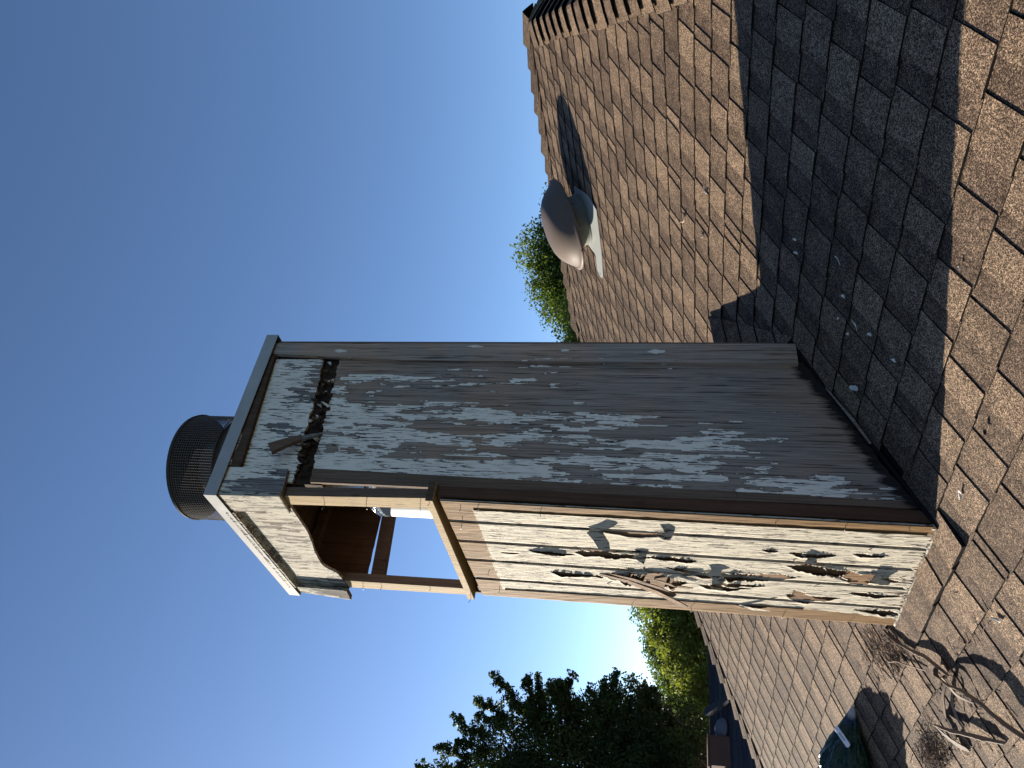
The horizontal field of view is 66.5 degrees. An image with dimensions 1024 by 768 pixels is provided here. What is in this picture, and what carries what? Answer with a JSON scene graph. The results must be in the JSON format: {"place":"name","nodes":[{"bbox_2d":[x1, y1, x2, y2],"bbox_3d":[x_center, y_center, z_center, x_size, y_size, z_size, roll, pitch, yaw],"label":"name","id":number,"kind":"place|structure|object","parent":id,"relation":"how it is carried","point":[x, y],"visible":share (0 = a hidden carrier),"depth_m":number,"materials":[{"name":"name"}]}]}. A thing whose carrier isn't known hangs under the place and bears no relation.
{"place":"outdoors","nodes":[
{"label":"outdoors","id":0,"kind":"place"},
{"bbox_2d":[0,0,675,767],"label":"sky","id":1,"kind":"structure","parent":0,"point":[185,185],"materials":[{"name":"blue"}]},
{"bbox_2d":[704,645,755,767],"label":"neighbour house","id":2,"kind":"structure","parent":0,"point":[727,745],"depth_m":13.23,"materials":[{"name":"paint"}]},
{"bbox_2d":[522,0,1023,767],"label":"house","id":3,"kind":"structure","parent":0,"point":[874,148],"depth_m":2.61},
{"bbox_2d":[166,335,938,625],"bbox_3d":[-0.032,0.390,3.361,0.881,3.122,0.916,75,-161,-47],"label":"chimney","id":4,"kind":"object","parent":3,"relation":"on","point":[744,478],"visible":1,"depth_m":3.01,"materials":[{"name":"grey wood"}]},
{"bbox_2d":[268,432,322,454],"bbox_3d":[-0.870,0.230,3.112,0.145,0.191,0.029,-71,-24,-57],"label":"broken stick","id":5,"kind":"object","parent":4,"relation":"attached to","point":[279,445],"visible":1,"depth_m":3.10,"materials":[{"name":"brown wood"}]},
{"bbox_2d":[541,179,602,277],"bbox_3d":[0.437,-1.169,5.764,0.701,0.474,0.641,75,-161,-47],"label":"roof vent","id":6,"kind":"object","parent":3,"relation":"on","point":[571,226],"visible":1,"depth_m":5.59,"materials":[{"name":"grey metal"}]},
{"bbox_2d":[708,315,791,343],"bbox_3d":[1.071,-0.134,3.596,0.874,0.307,0.632,75,-161,-47],"label":"chimney saddle","id":7,"kind":"object","parent":3,"relation":"on","point":[724,330],"visible":0.27,"depth_m":3.48,"materials":[{"name":"grey"}]},
{"bbox_2d":[817,704,870,767],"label":"plastic bag","id":8,"kind":"object","parent":3,"relation":"on","point":[844,746],"visible":1,"depth_m":3.74,"materials":[{"name":"plastic"}]},
{"bbox_2d":[849,385,857,390],"bbox_3d":[1.178,0.015,2.693,0.055,0.020,0.020,-1,-90,-77],"label":"paint chip","id":9,"kind":"object","parent":3,"relation":"on","point":[854,387],"visible":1,"depth_m":2.70,"materials":[{"name":"beige paint"}]},
{"bbox_2d":[856,624,905,680],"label":"needle litter","id":10,"kind":"object","parent":3,"relation":"on","point":[870,645],"visible":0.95,"depth_m":3.27,"materials":[{"name":"brown plant"}]},
{"bbox_2d":[876,628,909,686],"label":"needle litter","id":11,"kind":"object","parent":3,"relation":"on","point":[891,657],"visible":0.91,"depth_m":3.12,"materials":[{"name":"brown plant"}]},
{"bbox_2d":[885,657,926,670],"bbox_3d":[1.529,1.091,3.045,0.312,0.078,0.014,46,-135,-72],"label":"wood strip","id":12,"kind":"object","parent":3,"relation":"on","point":[887,660],"visible":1,"depth_m":3.04,"materials":[{"name":"wood"}]},
{"bbox_2d":[883,629,949,675],"bbox_3d":[1.499,0.995,2.915,0.408,0.125,0.024,-7,-84,-77],"label":"dead branch","id":13,"kind":"object","parent":3,"relation":"on","point":[926,658],"visible":1,"depth_m":2.86,"materials":[{"name":"grey wood"}]},
{"bbox_2d":[909,711,959,767],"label":"needle litter","id":14,"kind":"object","parent":3,"relation":"on","point":[927,752],"visible":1,"depth_m":3.06,"materials":[{"name":"brown plant"}]},
{"bbox_2d":[941,680,946,721],"bbox_3d":[1.550,1.133,2.789,0.029,0.041,0.231,-75,-20,-50],"label":"wood strip","id":15,"kind":"object","parent":3,"relation":"on","point":[944,687],"visible":0.92,"depth_m":2.79,"materials":[{"name":"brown wood"}]},
{"bbox_2d":[878,594,1016,767],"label":"needle litter","id":16,"kind":"object","parent":3,"relation":"on","point":[959,692],"visible":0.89,"depth_m":2.68,"materials":[{"name":"brown plant"}]},
{"bbox_2d":[936,727,969,751],"bbox_3d":[1.604,1.301,2.850,0.128,0.084,0.041,-44,-48,-73],"label":"wood strip","id":17,"kind":"object","parent":3,"relation":"on","point":[959,745],"visible":1,"depth_m":2.84,"materials":[{"name":"brown wood"}]},
{"bbox_2d":[940,675,973,703],"bbox_3d":[1.529,1.050,2.685,0.133,0.068,0.026,-58,-35,-67],"label":"wood strip","id":18,"kind":"object","parent":3,"relation":"on","point":[959,696],"visible":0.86,"depth_m":2.66,"materials":[{"name":"grey wood"}]},
{"bbox_2d":[933,667,947,678],"bbox_3d":[1.515,1.025,2.770,0.044,0.040,0.031,-72,-22,-54],"label":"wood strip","id":19,"kind":"object","parent":18,"relation":"on","point":[935,672],"visible":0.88,"depth_m":2.77,"materials":[{"name":"brown wood"}]},
{"bbox_2d":[950,685,964,731],"bbox_3d":[1.561,1.133,2.732,0.010,0.060,0.189,-56,-36,-68],"label":"wood strip","id":20,"kind":"object","parent":3,"relation":"on","point":[953,707],"visible":0.86,"depth_m":2.74,"materials":[{"name":"wood"}]},
{"bbox_2d":[933,724,1006,744],"bbox_3d":[1.584,1.219,2.717,0.399,0.114,0.016,53,-142,-69],"label":"dead branch","id":21,"kind":"object","parent":3,"relation":"on","point":[975,736],"visible":1,"depth_m":2.68,"materials":[{"name":"grey wood"}]},
{"bbox_2d":[938,678,1023,739],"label":"dead branch","id":22,"kind":"object","parent":3,"relation":"on","point":[995,716],"visible":1,"depth_m":2.47,"materials":[{"name":"dry grey-brown bark"},{"name":"weathered dead wood"}]},
{"label":"ground","id":23,"kind":"structure","parent":0,"visible":0},
{"bbox_2d":[509,182,571,341],"bbox_3d":[4.363,-1.964,16.777,3.943,8.597,5.392,-32,-60,-75],"label":"tree","id":24,"kind":"object","parent":23,"relation":"on","point":[545,263],"visible":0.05,"depth_m":16.50,"materials":[{"name":"green plant"}]},
{"bbox_2d":[414,667,709,767],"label":"tree","id":25,"kind":"object","parent":23,"relation":"on","point":[613,726],"visible":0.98,"depth_m":21.29,"materials":[{"name":"green plant"}]},
{"bbox_2d":[550,288,580,341],"bbox_3d":[4.395,-0.967,13.713,3.464,7.224,3.692,75,-161,-47],"label":"tree","id":26,"kind":"object","parent":23,"relation":"on","point":[573,338],"depth_m":13.67,"materials":[{"name":"green plant"}]},
{"bbox_2d":[627,606,708,754],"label":"tree","id":27,"kind":"object","parent":23,"relation":"on","point":[662,681],"visible":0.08,"depth_m":42.40,"materials":[{"name":"green plant"}]},
{"bbox_2d":[634,606,708,720],"bbox_3d":[9.823,11.713,38.837,8.330,8.019,9.655,75,-161,-47],"label":"tree","id":28,"kind":"object","parent":23,"relation":"on","point":[687,652],"visible":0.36,"depth_m":37.66,"materials":[{"name":"green plant"}]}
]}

